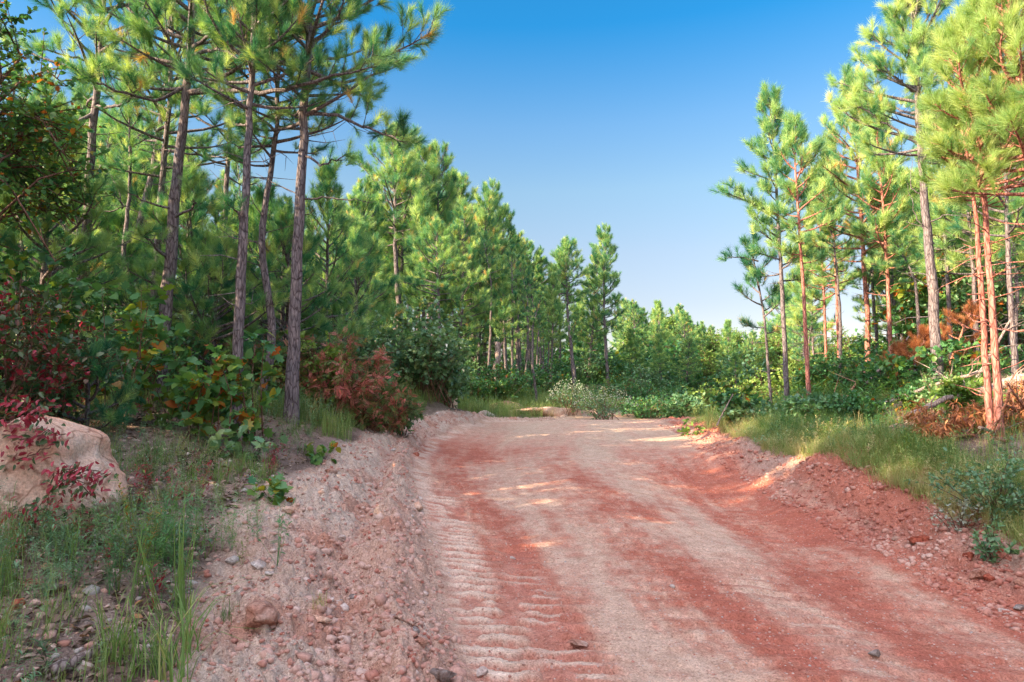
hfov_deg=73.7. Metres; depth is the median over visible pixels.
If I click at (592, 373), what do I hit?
shrub
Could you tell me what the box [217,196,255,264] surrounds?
pine tree
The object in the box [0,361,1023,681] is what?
ground
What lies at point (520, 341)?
pine tree
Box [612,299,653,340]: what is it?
pine tree
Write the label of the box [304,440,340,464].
seedling
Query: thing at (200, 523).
weed clump
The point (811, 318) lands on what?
pine tree
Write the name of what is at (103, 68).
pine tree
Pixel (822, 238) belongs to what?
pine tree
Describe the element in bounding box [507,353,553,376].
shrub
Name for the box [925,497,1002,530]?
weed
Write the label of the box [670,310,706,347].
pine tree
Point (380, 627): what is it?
stone
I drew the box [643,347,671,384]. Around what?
pine tree
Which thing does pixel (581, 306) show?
pine tree
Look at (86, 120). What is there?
pine tree
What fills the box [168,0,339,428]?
pine tree
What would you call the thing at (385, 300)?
pine tree
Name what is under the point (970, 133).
pine tree
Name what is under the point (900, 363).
shrub
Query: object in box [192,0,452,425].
pine tree
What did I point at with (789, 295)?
pine tree
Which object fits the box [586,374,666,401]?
shrub
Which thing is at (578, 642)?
stone
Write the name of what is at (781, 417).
weeds
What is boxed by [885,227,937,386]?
pine tree
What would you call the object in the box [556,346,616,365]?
shrub
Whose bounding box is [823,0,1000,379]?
pine tree
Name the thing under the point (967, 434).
dead branch
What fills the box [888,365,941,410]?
shrub
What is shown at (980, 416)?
dead shrub
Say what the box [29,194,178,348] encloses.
young pine
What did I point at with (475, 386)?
shrub
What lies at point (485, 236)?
pine tree
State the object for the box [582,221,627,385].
pine tree
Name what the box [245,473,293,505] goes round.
seedling
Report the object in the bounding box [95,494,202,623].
grass clump
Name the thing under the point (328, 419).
grass
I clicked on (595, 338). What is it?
pine tree
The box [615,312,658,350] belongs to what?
hardwood tree
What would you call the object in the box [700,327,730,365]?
hardwood tree
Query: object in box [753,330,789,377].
hardwood tree
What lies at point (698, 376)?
shrub
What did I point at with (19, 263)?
hardwood sapling
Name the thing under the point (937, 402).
fallen branch
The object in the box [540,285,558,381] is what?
pine tree
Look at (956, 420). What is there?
dead shrub
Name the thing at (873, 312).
pine tree
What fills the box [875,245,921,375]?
pine tree
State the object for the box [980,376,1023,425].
dead shrub
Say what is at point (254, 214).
young pine
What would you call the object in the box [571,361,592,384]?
shrub
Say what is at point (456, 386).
shrub
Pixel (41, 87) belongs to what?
pine tree
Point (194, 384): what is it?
shrub
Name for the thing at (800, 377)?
shrub
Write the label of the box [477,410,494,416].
rock
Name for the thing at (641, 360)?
pine tree
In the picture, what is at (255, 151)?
pine tree
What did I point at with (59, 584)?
rock
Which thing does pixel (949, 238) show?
pine tree
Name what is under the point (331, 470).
rock
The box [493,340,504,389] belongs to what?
snag
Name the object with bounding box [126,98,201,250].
pine tree
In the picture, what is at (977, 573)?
stone
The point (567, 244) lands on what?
pine tree
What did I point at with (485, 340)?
pine tree
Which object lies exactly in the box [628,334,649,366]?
pine tree
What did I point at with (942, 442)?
grass
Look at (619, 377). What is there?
shrub
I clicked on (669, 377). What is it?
shrub
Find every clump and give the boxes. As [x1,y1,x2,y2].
[0,496,88,535]
[0,559,8,626]
[62,572,283,681]
[68,487,216,595]
[82,499,127,554]
[92,580,161,680]
[94,461,295,567]
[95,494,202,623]
[137,469,275,550]
[212,595,242,622]
[310,590,327,609]
[700,392,726,430]
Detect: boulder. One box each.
[0,415,128,538]
[449,399,457,408]
[511,407,581,415]
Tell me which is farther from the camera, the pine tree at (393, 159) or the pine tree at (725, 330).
the pine tree at (725, 330)
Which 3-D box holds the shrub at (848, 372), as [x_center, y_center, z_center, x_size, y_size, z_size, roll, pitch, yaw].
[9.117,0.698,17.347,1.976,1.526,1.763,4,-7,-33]
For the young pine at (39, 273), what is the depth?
11.17 m
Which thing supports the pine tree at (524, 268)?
on the ground at (294, 473)
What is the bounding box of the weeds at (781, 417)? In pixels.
[683,363,1023,481]
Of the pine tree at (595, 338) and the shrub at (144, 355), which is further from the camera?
the pine tree at (595, 338)
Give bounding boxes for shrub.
[0,273,138,423]
[0,275,103,425]
[19,327,139,430]
[25,263,123,409]
[76,281,192,429]
[96,303,211,404]
[128,310,260,384]
[132,318,252,375]
[137,345,253,436]
[171,342,250,450]
[203,328,284,444]
[244,325,330,395]
[263,330,362,407]
[276,325,409,429]
[346,376,427,434]
[374,395,423,434]
[386,320,438,384]
[409,355,477,408]
[458,366,501,402]
[465,343,515,376]
[470,356,543,400]
[491,357,572,392]
[499,351,515,372]
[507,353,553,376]
[542,351,570,380]
[544,323,625,367]
[545,378,592,414]
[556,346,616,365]
[561,350,592,377]
[563,362,576,380]
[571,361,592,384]
[573,384,639,419]
[575,348,617,384]
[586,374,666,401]
[594,354,641,385]
[601,361,645,387]
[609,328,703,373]
[611,391,683,417]
[622,364,672,394]
[634,380,700,402]
[638,392,709,417]
[651,367,688,390]
[661,361,717,395]
[662,375,698,394]
[673,382,750,416]
[705,366,789,402]
[706,359,731,390]
[707,374,763,426]
[710,341,790,392]
[716,346,789,393]
[718,393,790,423]
[758,353,844,401]
[777,388,847,416]
[791,349,845,391]
[797,349,873,390]
[827,336,907,393]
[828,388,890,422]
[837,328,914,369]
[855,346,927,395]
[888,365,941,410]
[902,397,983,440]
[909,415,954,445]
[912,370,957,420]
[915,332,1021,382]
[929,375,1015,418]
[944,399,1021,431]
[972,410,1023,434]
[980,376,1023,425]
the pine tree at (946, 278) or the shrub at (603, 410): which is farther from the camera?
the shrub at (603, 410)
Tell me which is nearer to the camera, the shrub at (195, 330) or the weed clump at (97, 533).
the weed clump at (97, 533)
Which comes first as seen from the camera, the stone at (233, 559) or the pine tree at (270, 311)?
the stone at (233, 559)
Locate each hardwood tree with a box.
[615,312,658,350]
[648,310,700,348]
[665,335,700,372]
[688,345,721,385]
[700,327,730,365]
[719,327,751,350]
[720,348,754,387]
[741,335,764,355]
[751,348,782,389]
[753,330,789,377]
[778,343,803,387]
[794,339,836,375]
[828,325,863,366]
[855,333,885,364]
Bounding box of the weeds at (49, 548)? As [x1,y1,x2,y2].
[0,382,337,681]
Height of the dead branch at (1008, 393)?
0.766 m
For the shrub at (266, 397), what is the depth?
9.41 m
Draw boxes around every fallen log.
[845,358,982,410]
[973,368,1023,395]
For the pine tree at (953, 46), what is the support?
on the ground at (294, 473)
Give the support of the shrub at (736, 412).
on the ground at (294, 473)
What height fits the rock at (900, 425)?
0.511 m
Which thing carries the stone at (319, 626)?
on the dirt berm
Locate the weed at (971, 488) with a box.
[903,436,1023,521]
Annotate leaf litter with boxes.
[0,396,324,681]
[797,385,1023,468]
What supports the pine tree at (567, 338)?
on the ground at (294, 473)
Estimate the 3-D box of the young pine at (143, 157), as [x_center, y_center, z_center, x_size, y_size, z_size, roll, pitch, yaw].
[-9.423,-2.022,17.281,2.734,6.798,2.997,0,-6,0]
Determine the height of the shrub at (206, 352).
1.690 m
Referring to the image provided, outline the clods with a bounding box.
[191,415,468,681]
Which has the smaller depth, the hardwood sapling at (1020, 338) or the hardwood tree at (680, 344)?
the hardwood sapling at (1020, 338)
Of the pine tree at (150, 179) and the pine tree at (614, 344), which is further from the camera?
the pine tree at (614, 344)
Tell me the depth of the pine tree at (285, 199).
14.87 m
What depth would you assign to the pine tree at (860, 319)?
24.34 m
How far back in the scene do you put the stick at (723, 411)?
13.12 m
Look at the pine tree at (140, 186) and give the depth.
17.28 m
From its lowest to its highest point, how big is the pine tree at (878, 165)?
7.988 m
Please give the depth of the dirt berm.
5.39 m
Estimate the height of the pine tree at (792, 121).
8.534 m
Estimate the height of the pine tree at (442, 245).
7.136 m
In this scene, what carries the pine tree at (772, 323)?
on the ground at (294, 473)
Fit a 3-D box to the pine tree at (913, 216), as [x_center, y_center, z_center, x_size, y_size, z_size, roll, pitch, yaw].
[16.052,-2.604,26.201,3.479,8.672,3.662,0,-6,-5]
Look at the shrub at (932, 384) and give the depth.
11.65 m
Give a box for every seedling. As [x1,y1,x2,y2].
[203,424,288,462]
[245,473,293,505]
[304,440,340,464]
[677,418,705,434]
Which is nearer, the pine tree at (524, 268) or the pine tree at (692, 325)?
the pine tree at (524, 268)
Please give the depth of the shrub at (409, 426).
14.29 m
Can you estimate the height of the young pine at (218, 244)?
3.599 m
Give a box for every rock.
[39,581,69,590]
[243,600,279,628]
[281,506,294,514]
[314,615,332,622]
[325,468,337,473]
[414,501,422,509]
[430,668,456,681]
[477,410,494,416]
[497,401,523,407]
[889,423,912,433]
[907,535,929,542]
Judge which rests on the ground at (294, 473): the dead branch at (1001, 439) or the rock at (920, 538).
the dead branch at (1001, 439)
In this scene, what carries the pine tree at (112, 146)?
on the ground at (294, 473)
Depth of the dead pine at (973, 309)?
14.65 m
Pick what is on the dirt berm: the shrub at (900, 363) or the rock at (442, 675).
the rock at (442, 675)
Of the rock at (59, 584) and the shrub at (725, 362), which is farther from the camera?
the shrub at (725, 362)
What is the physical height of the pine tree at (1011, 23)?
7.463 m
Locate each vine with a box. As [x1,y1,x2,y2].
[0,392,71,471]
[19,461,116,528]
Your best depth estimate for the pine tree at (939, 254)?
22.11 m
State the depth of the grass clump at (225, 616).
4.36 m
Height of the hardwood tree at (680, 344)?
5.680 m
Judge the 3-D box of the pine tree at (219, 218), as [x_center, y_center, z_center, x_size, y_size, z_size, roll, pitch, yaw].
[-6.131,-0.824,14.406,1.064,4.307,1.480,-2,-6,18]
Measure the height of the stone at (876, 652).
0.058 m
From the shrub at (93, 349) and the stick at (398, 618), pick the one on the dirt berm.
the stick at (398, 618)
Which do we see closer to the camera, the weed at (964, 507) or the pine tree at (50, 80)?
the weed at (964, 507)
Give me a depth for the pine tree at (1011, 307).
13.20 m
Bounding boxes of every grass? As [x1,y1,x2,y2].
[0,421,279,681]
[77,371,635,442]
[457,379,811,417]
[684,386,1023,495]
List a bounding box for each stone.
[11,599,25,610]
[22,578,43,587]
[35,643,56,651]
[224,555,238,563]
[251,559,265,569]
[265,571,273,574]
[316,623,324,629]
[338,535,345,540]
[340,553,347,559]
[376,624,385,630]
[413,626,419,633]
[417,636,427,646]
[476,666,487,676]
[570,639,587,645]
[867,649,880,656]
[891,536,900,540]
[962,552,973,558]
[969,568,985,578]
[983,573,995,580]
[998,608,1012,613]
[1013,577,1023,585]
[1013,604,1023,609]
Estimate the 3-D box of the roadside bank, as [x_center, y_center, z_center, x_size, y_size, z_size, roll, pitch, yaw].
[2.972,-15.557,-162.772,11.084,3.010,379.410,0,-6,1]
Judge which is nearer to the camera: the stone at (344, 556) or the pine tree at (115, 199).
the stone at (344, 556)
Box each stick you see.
[394,616,418,627]
[716,394,732,425]
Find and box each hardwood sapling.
[0,227,106,395]
[258,259,369,356]
[299,289,423,395]
[375,294,473,402]
[868,233,1023,372]
[912,250,1023,371]
[945,256,1023,363]
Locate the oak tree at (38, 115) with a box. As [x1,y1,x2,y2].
[0,0,113,261]
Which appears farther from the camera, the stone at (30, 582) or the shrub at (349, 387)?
the shrub at (349, 387)
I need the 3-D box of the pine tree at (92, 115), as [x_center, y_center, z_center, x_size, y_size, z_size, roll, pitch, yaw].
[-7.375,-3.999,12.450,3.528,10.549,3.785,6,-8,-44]
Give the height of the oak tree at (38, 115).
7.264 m
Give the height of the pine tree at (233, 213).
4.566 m
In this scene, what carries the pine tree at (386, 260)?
on the ground at (294, 473)
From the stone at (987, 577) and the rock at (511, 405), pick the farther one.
the rock at (511, 405)
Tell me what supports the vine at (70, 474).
hanging from the boulder at (87, 445)
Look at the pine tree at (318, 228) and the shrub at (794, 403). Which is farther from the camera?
the pine tree at (318, 228)
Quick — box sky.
[0,0,1023,371]
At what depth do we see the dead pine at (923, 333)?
15.05 m
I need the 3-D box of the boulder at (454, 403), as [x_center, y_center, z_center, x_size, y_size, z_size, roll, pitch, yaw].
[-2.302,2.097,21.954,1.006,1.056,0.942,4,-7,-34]
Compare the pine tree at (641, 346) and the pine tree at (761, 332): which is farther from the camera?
the pine tree at (761, 332)
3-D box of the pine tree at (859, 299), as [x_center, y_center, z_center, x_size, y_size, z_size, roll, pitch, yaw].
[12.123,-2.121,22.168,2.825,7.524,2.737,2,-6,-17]
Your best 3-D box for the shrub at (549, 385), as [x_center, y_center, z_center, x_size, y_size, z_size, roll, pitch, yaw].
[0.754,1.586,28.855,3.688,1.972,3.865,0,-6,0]
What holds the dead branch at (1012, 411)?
on the ground at (294, 473)
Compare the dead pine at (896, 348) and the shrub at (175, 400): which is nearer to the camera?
the shrub at (175, 400)
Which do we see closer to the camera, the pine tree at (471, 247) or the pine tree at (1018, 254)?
the pine tree at (1018, 254)
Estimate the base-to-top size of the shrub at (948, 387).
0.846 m
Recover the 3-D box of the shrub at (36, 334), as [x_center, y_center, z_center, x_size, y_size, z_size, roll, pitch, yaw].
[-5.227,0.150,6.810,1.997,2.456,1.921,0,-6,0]
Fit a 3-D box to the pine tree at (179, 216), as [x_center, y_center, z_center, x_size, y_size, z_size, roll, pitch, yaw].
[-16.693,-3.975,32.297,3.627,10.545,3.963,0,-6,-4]
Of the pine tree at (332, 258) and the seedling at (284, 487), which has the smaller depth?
the seedling at (284, 487)
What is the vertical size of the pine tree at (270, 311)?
8.612 m
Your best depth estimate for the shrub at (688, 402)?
26.26 m
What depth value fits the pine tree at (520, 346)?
41.82 m
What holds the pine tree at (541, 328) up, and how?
on the ground at (294, 473)
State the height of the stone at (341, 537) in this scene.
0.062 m
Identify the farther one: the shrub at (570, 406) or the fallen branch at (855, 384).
the shrub at (570, 406)
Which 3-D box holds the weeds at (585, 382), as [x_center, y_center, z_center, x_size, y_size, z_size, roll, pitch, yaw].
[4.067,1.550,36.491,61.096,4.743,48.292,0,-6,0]
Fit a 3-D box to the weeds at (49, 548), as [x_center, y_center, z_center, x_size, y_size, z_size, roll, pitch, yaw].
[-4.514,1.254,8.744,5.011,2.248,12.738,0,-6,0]
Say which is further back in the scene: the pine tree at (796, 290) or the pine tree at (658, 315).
the pine tree at (658, 315)
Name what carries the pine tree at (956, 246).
on the ground at (294, 473)
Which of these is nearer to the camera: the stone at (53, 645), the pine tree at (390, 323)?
the stone at (53, 645)
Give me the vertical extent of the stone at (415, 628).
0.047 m
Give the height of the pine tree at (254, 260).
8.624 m
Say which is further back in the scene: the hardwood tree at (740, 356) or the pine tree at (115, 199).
the hardwood tree at (740, 356)
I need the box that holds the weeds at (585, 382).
[130,343,1023,410]
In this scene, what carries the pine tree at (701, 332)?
on the ground at (294, 473)
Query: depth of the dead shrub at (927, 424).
9.12 m
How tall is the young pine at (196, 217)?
4.959 m
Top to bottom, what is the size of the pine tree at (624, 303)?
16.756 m
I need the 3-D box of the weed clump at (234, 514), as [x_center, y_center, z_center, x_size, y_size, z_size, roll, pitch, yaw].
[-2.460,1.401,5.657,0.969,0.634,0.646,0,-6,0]
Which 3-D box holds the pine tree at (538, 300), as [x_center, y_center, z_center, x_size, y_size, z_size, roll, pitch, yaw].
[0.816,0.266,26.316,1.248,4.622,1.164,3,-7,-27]
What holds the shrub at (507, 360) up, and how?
on the ground at (294, 473)
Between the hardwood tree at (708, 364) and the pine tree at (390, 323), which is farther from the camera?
the hardwood tree at (708, 364)
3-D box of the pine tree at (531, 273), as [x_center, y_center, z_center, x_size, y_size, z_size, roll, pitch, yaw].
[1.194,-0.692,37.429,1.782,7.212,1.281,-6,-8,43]
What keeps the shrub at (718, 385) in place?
on the ground at (294, 473)
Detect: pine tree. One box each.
[0,0,204,327]
[1,65,33,273]
[2,77,55,294]
[5,203,70,281]
[19,72,63,303]
[55,0,421,403]
[56,82,97,229]
[62,0,257,325]
[62,117,87,230]
[68,104,118,214]
[70,0,234,343]
[75,142,139,221]
[86,122,118,205]
[87,113,121,316]
[93,168,132,313]
[94,101,137,207]
[98,85,160,349]
[112,149,183,328]
[120,115,165,188]
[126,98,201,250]
[138,153,173,200]
[147,153,193,239]
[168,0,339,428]
[171,0,299,343]
[175,277,217,321]
[176,151,210,277]
[184,133,221,323]
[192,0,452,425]
[202,203,255,332]
[203,9,363,403]
[205,167,232,230]
[215,152,259,309]
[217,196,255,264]
[227,233,259,308]
[228,205,257,285]
[266,193,305,371]
[303,207,366,328]
[303,216,325,292]
[324,121,442,344]
[329,276,367,342]
[336,192,391,322]
[345,173,400,312]
[365,157,455,335]
[365,179,400,342]
[365,239,393,328]
[376,140,453,333]
[380,236,413,331]
[385,250,420,315]
[389,215,469,352]
[390,139,474,316]
[396,185,451,328]
[410,168,505,375]
[425,252,477,353]
[426,199,499,348]
[448,171,478,373]
[453,189,520,374]
[455,230,514,375]
[466,177,516,361]
[472,230,506,374]
[485,253,524,375]
[492,202,536,369]
[498,243,524,372]
[505,229,539,370]
[507,252,531,373]
[507,260,556,356]
[507,310,535,362]
[514,271,527,374]
[515,254,541,371]
[515,282,536,373]
[520,290,546,403]
[522,264,541,369]
[523,237,558,371]
[523,285,553,364]
[524,310,547,363]
[528,248,549,373]
[534,299,566,361]
[534,309,551,372]
[535,271,569,383]
[536,235,593,383]
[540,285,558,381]
[545,248,577,361]
[563,311,581,387]
[564,300,591,362]
[566,250,617,383]
[568,298,590,352]
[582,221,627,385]
[592,327,603,352]
[609,316,624,352]
[610,299,628,344]
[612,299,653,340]
[621,328,642,367]
[623,348,652,373]
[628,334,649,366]
[636,307,655,354]
[643,299,676,353]
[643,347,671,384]
[647,333,672,394]
[667,336,701,384]
[668,303,688,327]
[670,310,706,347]
[685,315,696,335]
[693,320,709,388]
[702,324,715,339]
[708,78,818,400]
[715,227,791,402]
[715,319,739,370]
[722,352,746,387]
[741,330,765,361]
[756,280,796,334]
[758,326,767,337]
[762,107,849,395]
[762,320,776,346]
[773,284,809,352]
[774,314,797,347]
[780,263,836,358]
[784,172,860,359]
[784,232,835,384]
[786,285,823,362]
[795,143,867,357]
[796,315,823,360]
[802,62,921,360]
[816,205,856,390]
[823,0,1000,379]
[841,112,936,353]
[846,248,885,361]
[851,176,944,340]
[852,250,915,337]
[854,175,890,352]
[872,244,908,337]
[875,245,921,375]
[882,178,942,369]
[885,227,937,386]
[892,166,938,329]
[894,86,992,374]
[910,0,1023,437]
[910,130,1023,360]
[911,104,1023,437]
[916,196,969,335]
[920,0,1023,331]
[941,133,1023,372]
[943,73,1023,387]
[951,221,980,271]
[980,196,1023,283]
[989,185,1023,340]
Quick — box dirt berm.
[161,410,594,681]
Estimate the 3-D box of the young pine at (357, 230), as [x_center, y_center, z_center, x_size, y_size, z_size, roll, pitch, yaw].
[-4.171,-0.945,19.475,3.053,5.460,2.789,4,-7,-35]
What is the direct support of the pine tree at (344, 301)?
on the ground at (294, 473)
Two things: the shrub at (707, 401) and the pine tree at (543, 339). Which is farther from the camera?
the pine tree at (543, 339)
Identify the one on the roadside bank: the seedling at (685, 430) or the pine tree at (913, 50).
the seedling at (685, 430)
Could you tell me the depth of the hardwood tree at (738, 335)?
71.57 m
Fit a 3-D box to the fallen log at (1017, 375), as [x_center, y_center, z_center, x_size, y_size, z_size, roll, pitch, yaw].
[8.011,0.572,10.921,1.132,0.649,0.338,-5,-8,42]
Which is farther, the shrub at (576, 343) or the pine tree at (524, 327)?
the shrub at (576, 343)
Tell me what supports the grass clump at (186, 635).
on the ground at (294, 473)
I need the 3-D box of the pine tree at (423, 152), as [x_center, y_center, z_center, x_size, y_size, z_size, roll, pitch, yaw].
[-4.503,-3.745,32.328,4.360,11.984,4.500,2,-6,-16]
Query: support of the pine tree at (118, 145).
on the ground at (294, 473)
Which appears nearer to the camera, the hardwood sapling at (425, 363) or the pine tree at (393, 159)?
the hardwood sapling at (425, 363)
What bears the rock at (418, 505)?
on the dirt berm
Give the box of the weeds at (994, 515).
[707,406,1023,529]
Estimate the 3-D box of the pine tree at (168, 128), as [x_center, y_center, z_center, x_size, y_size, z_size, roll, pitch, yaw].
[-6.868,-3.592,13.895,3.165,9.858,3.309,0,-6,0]
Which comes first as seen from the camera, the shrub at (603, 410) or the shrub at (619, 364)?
the shrub at (603, 410)
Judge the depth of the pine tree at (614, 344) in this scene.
119.67 m
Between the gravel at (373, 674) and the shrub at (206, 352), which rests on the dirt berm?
the gravel at (373, 674)
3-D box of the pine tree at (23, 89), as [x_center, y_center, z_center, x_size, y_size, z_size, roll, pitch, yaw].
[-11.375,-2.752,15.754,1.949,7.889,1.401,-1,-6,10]
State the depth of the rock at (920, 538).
6.81 m
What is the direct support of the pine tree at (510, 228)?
on the ground at (294, 473)
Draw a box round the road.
[410,413,1023,681]
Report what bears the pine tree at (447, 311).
on the ground at (294, 473)
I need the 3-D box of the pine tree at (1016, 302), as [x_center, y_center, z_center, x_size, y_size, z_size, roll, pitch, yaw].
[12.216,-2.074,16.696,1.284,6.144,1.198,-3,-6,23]
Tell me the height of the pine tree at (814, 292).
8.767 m
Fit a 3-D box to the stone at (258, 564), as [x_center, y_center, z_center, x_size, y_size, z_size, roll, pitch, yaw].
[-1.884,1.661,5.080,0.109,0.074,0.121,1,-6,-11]
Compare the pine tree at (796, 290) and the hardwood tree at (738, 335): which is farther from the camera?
the hardwood tree at (738, 335)
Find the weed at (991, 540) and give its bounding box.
[968,520,1023,563]
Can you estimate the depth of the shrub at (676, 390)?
32.44 m
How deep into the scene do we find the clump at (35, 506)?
5.26 m
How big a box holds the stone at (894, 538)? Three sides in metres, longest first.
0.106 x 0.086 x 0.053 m
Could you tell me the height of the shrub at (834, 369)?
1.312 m
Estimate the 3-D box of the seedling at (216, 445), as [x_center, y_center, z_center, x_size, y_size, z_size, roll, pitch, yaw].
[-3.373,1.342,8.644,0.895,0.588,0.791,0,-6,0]
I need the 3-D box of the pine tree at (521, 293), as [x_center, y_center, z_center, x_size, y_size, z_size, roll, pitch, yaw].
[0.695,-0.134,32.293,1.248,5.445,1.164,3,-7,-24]
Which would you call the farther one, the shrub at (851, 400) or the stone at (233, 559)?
the shrub at (851, 400)
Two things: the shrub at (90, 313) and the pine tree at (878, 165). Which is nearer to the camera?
the shrub at (90, 313)
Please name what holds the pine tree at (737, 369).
on the ground at (294, 473)
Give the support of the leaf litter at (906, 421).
on the ground at (294, 473)
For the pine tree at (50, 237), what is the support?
on the ground at (294, 473)
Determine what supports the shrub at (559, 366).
on the ground at (294, 473)
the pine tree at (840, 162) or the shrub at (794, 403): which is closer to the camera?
the shrub at (794, 403)
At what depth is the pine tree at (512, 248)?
32.44 m
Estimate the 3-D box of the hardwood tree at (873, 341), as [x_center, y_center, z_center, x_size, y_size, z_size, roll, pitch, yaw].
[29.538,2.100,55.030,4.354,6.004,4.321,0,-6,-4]
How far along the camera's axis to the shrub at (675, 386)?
39.38 m
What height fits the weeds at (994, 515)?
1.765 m
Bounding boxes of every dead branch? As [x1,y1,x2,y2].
[951,407,975,438]
[975,403,1023,436]
[977,389,1011,437]
[996,430,1022,441]
[1003,377,1023,417]
[1004,365,1023,413]
[1006,375,1019,410]
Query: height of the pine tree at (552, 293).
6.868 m
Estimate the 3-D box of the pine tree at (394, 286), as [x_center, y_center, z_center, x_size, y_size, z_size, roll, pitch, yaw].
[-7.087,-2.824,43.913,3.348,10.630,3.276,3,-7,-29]
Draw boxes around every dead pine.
[877,337,911,392]
[888,323,929,388]
[940,299,986,374]
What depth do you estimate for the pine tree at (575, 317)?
36.57 m
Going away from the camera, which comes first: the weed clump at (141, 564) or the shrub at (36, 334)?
the weed clump at (141, 564)
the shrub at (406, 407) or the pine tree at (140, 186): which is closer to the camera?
the shrub at (406, 407)
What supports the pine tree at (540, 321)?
on the ground at (294, 473)
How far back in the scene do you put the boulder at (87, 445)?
5.53 m
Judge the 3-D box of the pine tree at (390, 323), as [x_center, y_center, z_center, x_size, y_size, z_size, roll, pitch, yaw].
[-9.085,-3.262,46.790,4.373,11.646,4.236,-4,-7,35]
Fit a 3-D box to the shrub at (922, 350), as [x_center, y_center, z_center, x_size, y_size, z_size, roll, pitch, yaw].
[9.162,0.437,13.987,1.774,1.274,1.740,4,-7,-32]
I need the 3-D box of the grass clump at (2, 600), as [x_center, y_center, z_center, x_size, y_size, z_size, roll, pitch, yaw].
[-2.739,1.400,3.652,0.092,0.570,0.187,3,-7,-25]
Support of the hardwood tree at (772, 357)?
on the ground at (294, 473)
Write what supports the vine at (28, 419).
on the boulder at (87, 445)
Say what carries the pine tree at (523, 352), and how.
on the ground at (294, 473)
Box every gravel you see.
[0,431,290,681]
[144,409,486,681]
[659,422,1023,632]
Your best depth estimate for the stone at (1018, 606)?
5.43 m
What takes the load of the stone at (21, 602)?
on the ground at (294, 473)
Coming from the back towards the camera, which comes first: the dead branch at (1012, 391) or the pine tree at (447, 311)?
the pine tree at (447, 311)
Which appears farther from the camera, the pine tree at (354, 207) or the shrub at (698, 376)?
the shrub at (698, 376)
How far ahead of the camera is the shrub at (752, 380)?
30.00 m
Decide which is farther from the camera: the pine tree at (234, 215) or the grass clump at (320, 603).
the pine tree at (234, 215)
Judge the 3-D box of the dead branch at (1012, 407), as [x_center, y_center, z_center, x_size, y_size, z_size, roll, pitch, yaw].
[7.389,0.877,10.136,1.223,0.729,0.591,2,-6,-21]
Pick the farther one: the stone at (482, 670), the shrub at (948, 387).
the shrub at (948, 387)
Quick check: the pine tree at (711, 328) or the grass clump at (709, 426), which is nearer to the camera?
the grass clump at (709, 426)
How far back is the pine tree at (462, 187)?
36.97 m
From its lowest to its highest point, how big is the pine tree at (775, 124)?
9.966 m
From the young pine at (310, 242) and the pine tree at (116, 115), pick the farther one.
the pine tree at (116, 115)
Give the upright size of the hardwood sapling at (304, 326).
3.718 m
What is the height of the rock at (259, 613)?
0.189 m
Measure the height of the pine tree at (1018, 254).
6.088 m
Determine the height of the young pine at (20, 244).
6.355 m
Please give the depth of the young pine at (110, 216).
14.32 m
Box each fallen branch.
[42,617,128,678]
[796,370,865,397]
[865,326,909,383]
[910,372,981,416]
[975,304,1023,381]
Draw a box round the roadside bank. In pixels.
[657,416,1023,592]
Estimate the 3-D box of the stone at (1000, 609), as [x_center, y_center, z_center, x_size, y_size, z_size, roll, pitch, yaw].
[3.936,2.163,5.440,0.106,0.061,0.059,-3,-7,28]
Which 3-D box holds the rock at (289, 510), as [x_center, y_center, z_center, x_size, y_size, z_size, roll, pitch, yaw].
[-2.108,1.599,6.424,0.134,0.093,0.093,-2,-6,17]
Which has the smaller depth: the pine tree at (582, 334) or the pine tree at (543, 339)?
the pine tree at (543, 339)
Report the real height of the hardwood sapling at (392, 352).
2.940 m
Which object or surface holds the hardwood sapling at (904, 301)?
on the ground at (294, 473)
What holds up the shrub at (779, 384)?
on the ground at (294, 473)
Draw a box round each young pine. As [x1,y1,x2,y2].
[0,90,151,398]
[0,150,71,304]
[1,151,145,347]
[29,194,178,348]
[68,138,189,337]
[89,159,264,358]
[133,222,290,384]
[198,179,334,349]
[220,198,378,386]
[300,155,391,353]
[318,212,420,360]
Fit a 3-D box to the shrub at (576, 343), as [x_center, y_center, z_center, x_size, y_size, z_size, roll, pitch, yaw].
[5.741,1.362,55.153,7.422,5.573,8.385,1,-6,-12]
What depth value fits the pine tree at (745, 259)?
20.19 m

